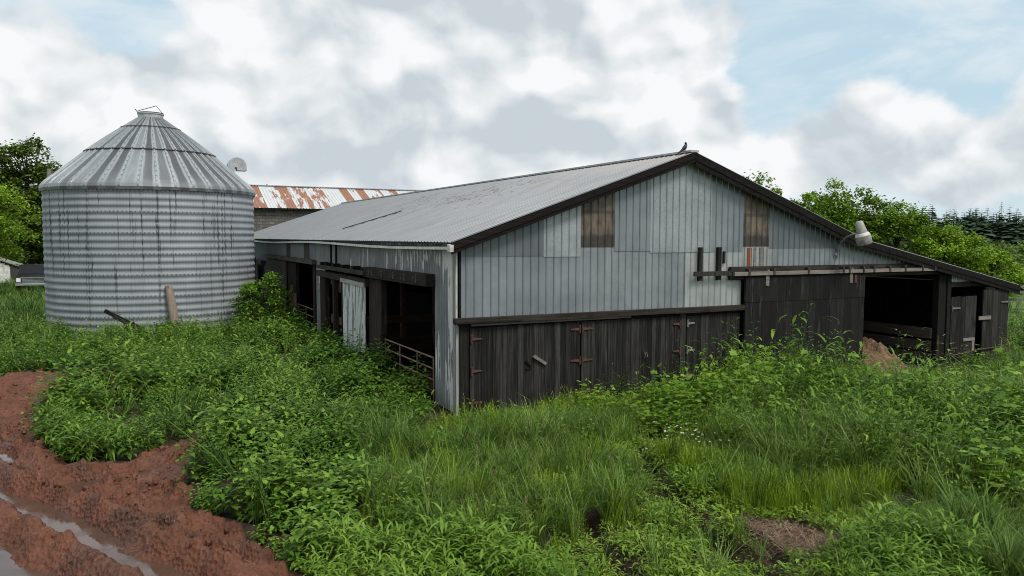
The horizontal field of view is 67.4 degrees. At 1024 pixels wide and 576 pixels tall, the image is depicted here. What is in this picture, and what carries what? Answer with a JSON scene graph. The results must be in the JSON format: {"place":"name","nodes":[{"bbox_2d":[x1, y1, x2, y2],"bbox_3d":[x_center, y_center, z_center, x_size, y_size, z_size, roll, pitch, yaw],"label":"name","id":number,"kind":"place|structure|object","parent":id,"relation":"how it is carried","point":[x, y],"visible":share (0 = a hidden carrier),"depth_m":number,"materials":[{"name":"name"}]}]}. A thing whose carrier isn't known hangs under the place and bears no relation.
{"place":"outdoors","nodes":[
{"label":"outdoors","id":0,"kind":"place"},
{"bbox_2d":[0,263,1023,575],"bbox_3d":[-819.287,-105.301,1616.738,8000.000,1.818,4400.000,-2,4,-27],"label":"ground","id":1,"kind":"structure","parent":0,"point":[164,537],"depth_m":10.89,"materials":[{"name":"red soil"}]},
{"bbox_2d":[0,258,20,282],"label":"shed","id":2,"kind":"structure","parent":1,"relation":"on","point":[6,274],"depth_m":63.98,"materials":[{"name":"white paint"}]},
{"bbox_2d":[10,264,17,281],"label":"door","id":3,"kind":"structure","parent":2,"relation":"in","point":[13,268],"depth_m":64.11,"materials":[{"name":"grey wood"}]},
{"bbox_2d":[0,142,32,232],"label":"broadleaf tree","id":4,"kind":"object","parent":1,"relation":"on","point":[5,157],"visible":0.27,"depth_m":71.75,"materials":[{"name":"green plant"}]},
{"bbox_2d":[0,240,38,271],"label":"shrub","id":5,"kind":"object","parent":1,"relation":"on","point":[23,258],"visible":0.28,"depth_m":69.52,"materials":[{"name":"green plant"}]},
{"bbox_2d":[0,182,41,266],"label":"maple tree","id":6,"kind":"object","parent":1,"relation":"on","point":[6,230],"visible":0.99,"depth_m":53.89,"materials":[{"name":"green plant"}]},
{"bbox_2d":[2,171,39,263],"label":"broadleaf tree","id":7,"kind":"object","parent":1,"relation":"on","point":[20,209],"visible":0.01,"depth_m":76.89,"materials":[{"name":"green plant"}]},
{"bbox_2d":[1,236,43,263],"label":"broadleaf tree","id":8,"kind":"object","parent":1,"relation":"on","point":[37,262],"visible":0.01,"depth_m":77.37,"materials":[{"name":"green plant"}]},
{"bbox_2d":[5,182,43,263],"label":"broadleaf tree","id":9,"kind":"object","parent":1,"relation":"on","point":[38,230],"visible":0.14,"depth_m":71.45,"materials":[{"name":"green plant"}]},
{"bbox_2d":[15,264,44,290],"bbox_3d":[-32.568,-0.755,52.609,2.010,1.719,5.430,-2,4,-27],"label":"pickup truck","id":10,"kind":"object","parent":1,"relation":"on","point":[30,275],"visible":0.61,"depth_m":50.63,"materials":[{"name":"grey paint"}]},
{"bbox_2d":[0,133,61,263],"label":"broadleaf tree","id":11,"kind":"object","parent":1,"relation":"on","point":[36,172],"visible":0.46,"depth_m":71.73,"materials":[{"name":"green plant"}]},
{"bbox_2d":[26,402,44,422],"bbox_3d":[-10.027,2.608,16.292,0.442,0.594,0.533,2,4,27],"label":"feathery weed","id":12,"kind":"object","parent":1,"relation":"on","point":[35,413],"visible":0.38,"depth_m":16.23,"materials":[{"name":"green plant"}]},
{"bbox_2d":[103,309,151,335],"bbox_3d":[-14.523,1.337,29.060,1.655,1.158,0.155,-1,4,-23],"label":"broken plank","id":13,"kind":"object","parent":1,"relation":"on","point":[114,316],"visible":0.48,"depth_m":28.90,"materials":[{"name":"brown wood"}]},
{"bbox_2d":[0,433,263,575],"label":"puddle water","id":14,"kind":"structure","parent":1,"relation":"on","point":[87,535],"depth_m":10.33,"materials":[{"name":"liquid"}]},
{"bbox_2d":[0,368,269,574],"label":"mud clods","id":15,"kind":"object","parent":1,"relation":"on","point":[118,479],"visible":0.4,"depth_m":12.26,"materials":[{"name":"red soil"}]},
{"bbox_2d":[2,373,267,572],"bbox_3d":[-8.236,3.009,13.711,6.648,0.662,19.634,-2,4,-27],"label":"trodden straw","id":16,"kind":"object","parent":1,"relation":"on","point":[135,502],"visible":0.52,"depth_m":10.32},
{"bbox_2d":[38,106,255,338],"bbox_3d":[-15.575,-3.083,33.366,8.480,9.564,8.480,-2,4,-27],"label":"grain silo","id":17,"kind":"object","parent":1,"relation":"on","point":[142,210],"visible":0.93,"depth_m":30.04,"materials":[{"name":"metal"}]},
{"bbox_2d":[165,285,179,328],"bbox_3d":[-13.200,0.958,29.909,0.721,2.128,0.344,3,5,39],"label":"plank","id":18,"kind":"object","parent":1,"relation":"on","point":[171,304],"visible":0.7,"depth_m":29.81,"materials":[{"name":"brown wood"}]},
{"bbox_2d":[228,270,293,324],"bbox_3d":[-10.307,0.641,31.759,2.622,2.791,2.798,-2,4,-27],"label":"shrub","id":19,"kind":"object","parent":1,"relation":"on","point":[253,288],"visible":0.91,"depth_m":31.36,"materials":[{"name":"green plant"}]},
{"bbox_2d":[199,492,367,575],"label":"mud edge weeds","id":20,"kind":"object","parent":1,"relation":"on","point":[258,536],"visible":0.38,"depth_m":9.87,"materials":[{"name":"green plant"}]},
{"bbox_2d":[0,300,637,574],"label":"nettle bed","id":21,"kind":"object","parent":1,"relation":"on","point":[234,426],"visible":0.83,"depth_m":16.51,"materials":[{"name":"green plant"}]},
{"bbox_2d":[249,184,420,231],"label":"block barn","id":22,"kind":"structure","parent":1,"relation":"on","point":[273,205],"depth_m":55.86,"materials":[{"name":"white metal"}]},
{"bbox_2d":[0,304,1001,575],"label":"smartweed bed","id":23,"kind":"object","parent":1,"relation":"on","point":[482,552],"visible":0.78,"depth_m":9.05,"materials":[{"name":"green plant"}]},
{"bbox_2d":[0,277,1023,370],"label":"meadow grass","id":24,"kind":"structure","parent":1,"relation":"on","point":[17,306],"depth_m":37.87,"materials":[{"name":"green plant"}]},
{"bbox_2d":[2,308,1023,575],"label":"mixed weeds","id":25,"kind":"object","parent":1,"relation":"on","point":[868,398],"visible":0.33,"depth_m":14.74,"materials":[{"name":"green plant"}]},
{"bbox_2d":[254,150,1020,415],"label":"barn","id":26,"kind":"structure","parent":1,"relation":"on","point":[555,280],"depth_m":20.07,"materials":[{"name":"grey metal"}]},
{"bbox_2d":[254,257,265,307],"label":"side door","id":27,"kind":"structure","parent":26,"relation":"in","point":[257,261],"depth_m":39.21,"materials":[{"name":"grey wood"}]},
{"bbox_2d":[267,258,286,310],"bbox_3d":[-10.964,0.101,35.706,0.075,2.830,4.785,-2,4,-27],"label":"sliding door","id":28,"kind":"structure","parent":26,"relation":"in","point":[277,266],"depth_m":34.76,"materials":[{"name":"grey wood"}]},
{"bbox_2d":[298,304,312,328],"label":"farm gate","id":29,"kind":"structure","parent":26,"relation":"attached to","point":[306,313],"depth_m":30.58,"materials":[{"name":"grey metal"}]},
{"bbox_2d":[340,278,365,357],"bbox_3d":[-4.927,1.031,23.843,0.115,2.575,2.701,-2,4,-27],"label":"sliding door","id":30,"kind":"structure","parent":26,"relation":"in","point":[353,300],"depth_m":23.74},
{"bbox_2d":[385,338,433,402],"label":"farm gate","id":31,"kind":"structure","parent":26,"relation":"attached to","point":[400,355],"depth_m":19.48,"materials":[{"name":"metal"}]},
{"bbox_2d":[469,322,580,410],"bbox_3d":[0.347,1.775,17.687,2.867,1.871,0.125,-2,4,-27],"label":"plank door","id":32,"kind":"structure","parent":26,"relation":"in","point":[530,361],"depth_m":17.64,"materials":[{"name":"wood"}]},
{"bbox_2d":[580,316,680,397],"bbox_3d":[2.982,1.690,19.017,2.980,1.879,0.150,-2,4,-27],"label":"plank door","id":33,"kind":"structure","parent":26,"relation":"in","point":[629,344],"depth_m":18.97,"materials":[{"name":"wood"}]},
{"bbox_2d":[677,142,686,153],"bbox_3d":[4.300,-3.538,19.442,0.318,0.327,0.100,-2,4,-27],"label":"bird","id":34,"kind":"object","parent":26,"relation":"on","point":[684,148],"visible":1,"depth_m":19.44},
{"bbox_2d":[685,313,739,385],"bbox_3d":[5.285,1.628,20.210,1.807,1.901,0.112,-2,4,-27],"label":"plank door","id":35,"kind":"structure","parent":26,"relation":"in","point":[701,329],"depth_m":20.12,"materials":[{"name":"grey wood"}]},
{"bbox_2d":[742,268,864,374],"bbox_3d":[8.291,1.008,21.568,4.650,3.100,0.135,-2,4,-27],"label":"sliding door","id":36,"kind":"structure","parent":26,"relation":"in","point":[767,298],"depth_m":21.52,"materials":[{"name":"wood"}]},
{"bbox_2d":[835,221,871,258],"bbox_3d":[9.637,-1.353,21.665,0.453,1.086,1.083,-2,4,-27],"label":"yard lamp","id":37,"kind":"object","parent":26,"relation":"attached to","point":[862,234],"visible":1,"depth_m":21.26,"materials":[{"name":"grey metal"}]},
{"bbox_2d":[948,296,1003,366],"bbox_3d":[15.273,1.453,25.212,2.652,2.410,0.238,-2,4,-27],"label":"stable door","id":38,"kind":"structure","parent":26,"relation":"in","point":[963,309],"depth_m":24.93,"materials":[{"name":"wood"}]},
{"bbox_2d":[978,287,1008,364],"bbox_3d":[15.928,1.322,25.547,1.627,2.728,0.222,-2,4,-27],"label":"stable door","id":39,"kind":"structure","parent":26,"relation":"in","point":[995,302],"depth_m":25.50,"materials":[{"name":"wood"}]},
{"bbox_2d":[308,408,1023,575],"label":"creeping weeds","id":40,"kind":"object","parent":1,"relation":"on","point":[694,565],"visible":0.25,"depth_m":10.38,"materials":[{"name":"green plant"}]},
{"bbox_2d":[342,303,1023,565],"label":"willowherb","id":41,"kind":"object","parent":1,"relation":"on","point":[966,400],"visible":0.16,"depth_m":14.88,"materials":[{"name":"green plant"}]},
{"bbox_2d":[501,311,1023,508],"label":"lobed weeds","id":42,"kind":"object","parent":1,"relation":"on","point":[665,390],"visible":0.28,"depth_m":15.49,"materials":[{"name":"green plant"}]},
{"bbox_2d":[744,169,781,195],"bbox_3d":[13.843,-2.960,45.751,3.986,8.283,4.547,3,5,39],"label":"maple tree","id":43,"kind":"object","parent":1,"relation":"on","point":[778,191],"visible":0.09,"depth_m":45.64,"materials":[{"name":"green plant"}]},
{"bbox_2d":[734,510,856,566],"bbox_3d":[3.685,3.285,10.092,1.472,0.337,1.916,-3,5,-43],"label":"dead straw","id":44,"kind":"object","parent":1,"relation":"on","point":[803,535],"visible":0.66,"depth_m":10.11,"materials":[{"name":"brown plant"}]},
{"bbox_2d":[776,323,814,373],"bbox_3d":[7.526,1.805,20.308,1.253,1.810,1.481,3,4,33],"label":"tall weed","id":45,"kind":"object","parent":1,"relation":"on","point":[796,351],"visible":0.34,"depth_m":20.38,"materials":[{"name":"green plant"}]},
{"bbox_2d":[790,192,826,217],"bbox_3d":[16.677,-2.106,44.085,2.711,6.814,2.784,1,4,18],"label":"maple tree","id":46,"kind":"object","parent":1,"relation":"on","point":[807,199],"visible":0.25,"depth_m":43.94,"materials":[{"name":"green plant"}]},
{"bbox_2d":[801,188,852,226],"bbox_3d":[19.589,-2.770,49.773,5.710,7.402,5.275,-2,4,-27],"label":"maple tree","id":47,"kind":"object","parent":1,"relation":"on","point":[813,193],"visible":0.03,"depth_m":49.40,"materials":[{"name":"green plant"}]},
{"bbox_2d":[805,177,913,247],"bbox_3d":[19.892,-2.696,45.666,6.333,7.798,6.699,-2,4,-27],"label":"maple tree","id":48,"kind":"object","parent":1,"relation":"on","point":[839,217],"visible":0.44,"depth_m":44.52,"materials":[{"name":"green plant"}]},
{"bbox_2d":[862,337,908,374],"bbox_3d":[10.950,2.195,23.771,2.700,1.360,3.000,-2,4,-27],"label":"manure heap","id":49,"kind":"object","parent":1,"relation":"on","point":[870,346],"visible":0.29,"depth_m":23.15,"materials":[{"name":"soil"}]},
{"bbox_2d":[881,225,908,244],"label":"conifer tree","id":50,"kind":"object","parent":1,"relation":"on","point":[907,243],"visible":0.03,"depth_m":183.29,"materials":[{"name":"green plant"}]},
{"bbox_2d":[866,197,943,257],"bbox_3d":[22.601,-2.070,45.347,5.276,6.608,5.194,2,4,21],"label":"maple tree","id":51,"kind":"object","parent":1,"relation":"on","point":[913,220],"visible":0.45,"depth_m":44.20,"materials":[{"name":"green plant"}]},
{"bbox_2d":[899,211,929,251],"bbox_3d":[27.017,-2.185,51.760,1.792,6.020,1.898,-2,4,-27],"label":"maple tree","id":52,"kind":"object","parent":1,"relation":"on","point":[910,248],"visible":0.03,"depth_m":51.72,"materials":[{"name":"green plant"}]},
{"bbox_2d":[904,206,938,240],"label":"conifer tree","id":53,"kind":"object","parent":1,"relation":"on","point":[925,224],"visible":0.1,"depth_m":182.94,"materials":[{"name":"green plant"}]},
{"bbox_2d":[927,204,943,226],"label":"conifer tree","id":54,"kind":"object","parent":1,"relation":"on","point":[931,214],"visible":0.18,"depth_m":185.87,"materials":[{"name":"green plant"}]},
{"bbox_2d":[938,212,953,229],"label":"conifer tree","id":55,"kind":"object","parent":1,"relation":"on","point":[946,221],"visible":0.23,"depth_m":184.56,"materials":[{"name":"green plant"}]},
{"bbox_2d":[901,403,993,470],"bbox_3d":[7.363,2.611,13.021,1.431,1.122,1.693,-2,4,-27],"label":"lance leaved plant","id":56,"kind":"object","parent":1,"relation":"on","point":[949,408],"visible":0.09,"depth_m":12.97,"materials":[{"name":"green plant"}]},
{"bbox_2d":[930,215,969,241],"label":"conifer tree","id":57,"kind":"object","parent":1,"relation":"on","point":[943,223],"visible":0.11,"depth_m":179.76,"materials":[{"name":"green plant"}]},
{"bbox_2d":[902,219,999,272],"bbox_3d":[24.741,-1.301,43.805,4.751,5.287,5.319,-1,4,-13],"label":"maple tree","id":58,"kind":"object","parent":1,"relation":"on","point":[954,239],"visible":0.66,"depth_m":42.77,"materials":[{"name":"green plant"}]},
{"bbox_2d":[945,207,965,224],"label":"conifer tree","id":59,"kind":"object","parent":1,"relation":"on","point":[953,218],"visible":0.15,"depth_m":193.54,"materials":[{"name":"green plant"}]},
{"bbox_2d":[916,243,995,277],"bbox_3d":[25.667,-0.951,45.838,4.402,4.327,5.410,-2,4,-27],"label":"maple tree","id":60,"kind":"object","parent":1,"relation":"on","point":[983,271],"visible":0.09,"depth_m":44.15,"materials":[{"name":"green plant"}]},
{"bbox_2d":[951,215,969,236],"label":"conifer tree","id":61,"kind":"object","parent":1,"relation":"on","point":[956,220],"visible":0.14,"depth_m":178.95,"materials":[{"name":"green plant"}]},
{"bbox_2d":[953,212,978,236],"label":"conifer tree","id":62,"kind":"object","parent":1,"relation":"on","point":[964,222],"visible":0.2,"depth_m":183.41,"materials":[{"name":"green plant"}]},
{"bbox_2d":[953,344,988,370],"bbox_3d":[14.248,2.206,23.945,0.859,0.972,1.022,-2,4,-27],"label":"wall weed","id":63,"kind":"object","parent":1,"relation":"on","point":[967,360],"depth_m":23.88,"materials":[{"name":"green plant"}]},
{"bbox_2d":[963,213,979,230],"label":"conifer tree","id":64,"kind":"object","parent":1,"relation":"on","point":[969,215],"visible":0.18,"depth_m":184.21,"materials":[{"name":"green plant"}]},
{"bbox_2d":[960,208,982,230],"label":"conifer tree","id":65,"kind":"object","parent":1,"relation":"on","point":[970,221],"visible":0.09,"depth_m":188.72,"materials":[{"name":"green plant"}]},
{"bbox_2d":[967,208,985,227],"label":"conifer tree","id":66,"kind":"object","parent":1,"relation":"on","point":[976,215],"visible":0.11,"depth_m":192.67,"materials":[{"name":"green plant"}]},
{"bbox_2d":[970,209,983,224],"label":"conifer tree","id":67,"kind":"object","parent":1,"relation":"on","point":[975,218],"visible":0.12,"depth_m":193.26,"materials":[{"name":"green plant"}]},
{"bbox_2d":[966,213,998,243],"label":"conifer tree","id":68,"kind":"object","parent":1,"relation":"on","point":[987,233],"visible":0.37,"depth_m":177.00,"materials":[{"name":"green plant"}]},
{"bbox_2d":[964,228,1001,249],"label":"bush","id":69,"kind":"object","parent":1,"relation":"on","point":[965,229],"visible":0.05,"depth_m":84.72,"materials":[{"name":"green plant"}]},
{"bbox_2d":[980,206,993,227],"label":"conifer tree","id":70,"kind":"object","parent":1,"relation":"on","point":[987,210],"visible":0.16,"depth_m":192.15,"materials":[{"name":"green plant"}]},
{"bbox_2d":[957,243,1023,300],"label":"maple tree","id":71,"kind":"object","parent":1,"relation":"on","point":[1015,275],"visible":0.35,"depth_m":44.19,"materials":[{"name":"green plant"}]},
{"bbox_2d":[979,213,1002,234],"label":"conifer tree","id":72,"kind":"object","parent":1,"relation":"on","point":[993,214],"visible":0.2,"depth_m":180.90,"materials":[{"name":"green plant"}]},
{"bbox_2d":[963,240,1023,262],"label":"bush","id":73,"kind":"object","parent":1,"relation":"on","point":[1004,247],"visible":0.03,"depth_m":72.37,"materials":[{"name":"green plant"}]},
{"bbox_2d":[985,212,1008,244],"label":"conifer tree","id":74,"kind":"object","parent":1,"relation":"on","point":[996,226],"visible":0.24,"depth_m":177.32,"materials":[{"name":"green plant"}]},
{"bbox_2d":[996,202,1004,226],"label":"conifer tree","id":75,"kind":"object","parent":1,"relation":"on","point":[1001,215],"visible":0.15,"depth_m":179.58,"materials":[{"name":"green plant"}]},
{"bbox_2d":[985,253,1023,290],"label":"bush","id":76,"kind":"object","parent":1,"relation":"on","point":[1016,260],"visible":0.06,"depth_m":59.89,"materials":[{"name":"green plant"}]},
{"bbox_2d":[992,215,1017,247],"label":"conifer tree","id":77,"kind":"object","parent":1,"relation":"on","point":[1000,234],"visible":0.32,"depth_m":174.36,"materials":[{"name":"green plant"}]},
{"bbox_2d":[988,235,1023,255],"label":"bush","id":78,"kind":"object","parent":1,"relation":"on","point":[1019,248],"visible":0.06,"depth_m":76.37,"materials":[{"name":"green plant"}]},
{"bbox_2d":[994,209,1023,245],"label":"conifer tree","id":79,"kind":"object","parent":1,"relation":"on","point":[1012,236],"visible":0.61,"depth_m":172.40,"materials":[{"name":"green plant"}]},
{"bbox_2d":[1002,207,1020,223],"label":"conifer tree","id":80,"kind":"object","parent":1,"relation":"on","point":[1009,216],"visible":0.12,"depth_m":190.51,"materials":[{"name":"green plant"}]},
{"bbox_2d":[1007,334,1023,354],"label":"shrub","id":81,"kind":"object","parent":1,"relation":"on","point":[1021,341],"visible":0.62,"depth_m":26.70,"materials":[{"name":"green plant"}]},
{"bbox_2d":[1009,285,1023,300],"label":"rail fence","id":82,"kind":"object","parent":1,"relation":"on","point":[1018,299],"visible":0.02,"depth_m":45.16,"materials":[{"name":"grey wood"}]},
{"bbox_2d":[1010,243,1023,261],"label":"bush","id":83,"kind":"object","parent":1,"relation":"on","point":[1022,244],"visible":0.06,"depth_m":74.96,"materials":[{"name":"green plant"}]},
{"bbox_2d":[0,0,1023,221],"label":"sky","id":84,"kind":"structure","parent":0,"point":[913,101],"materials":[{"name":"white"}]},
{"bbox_2d":[1,308,1023,575],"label":"tall grass","id":85,"kind":"structure","parent":0,"point":[999,544],"depth_m":12.34,"materials":[{"name":"green plant"}]},
{"bbox_2d":[307,349,1023,575],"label":"fine yellow grass","id":86,"kind":"structure","parent":0,"point":[882,485],"depth_m":11.44,"materials":[{"name":"plant"}]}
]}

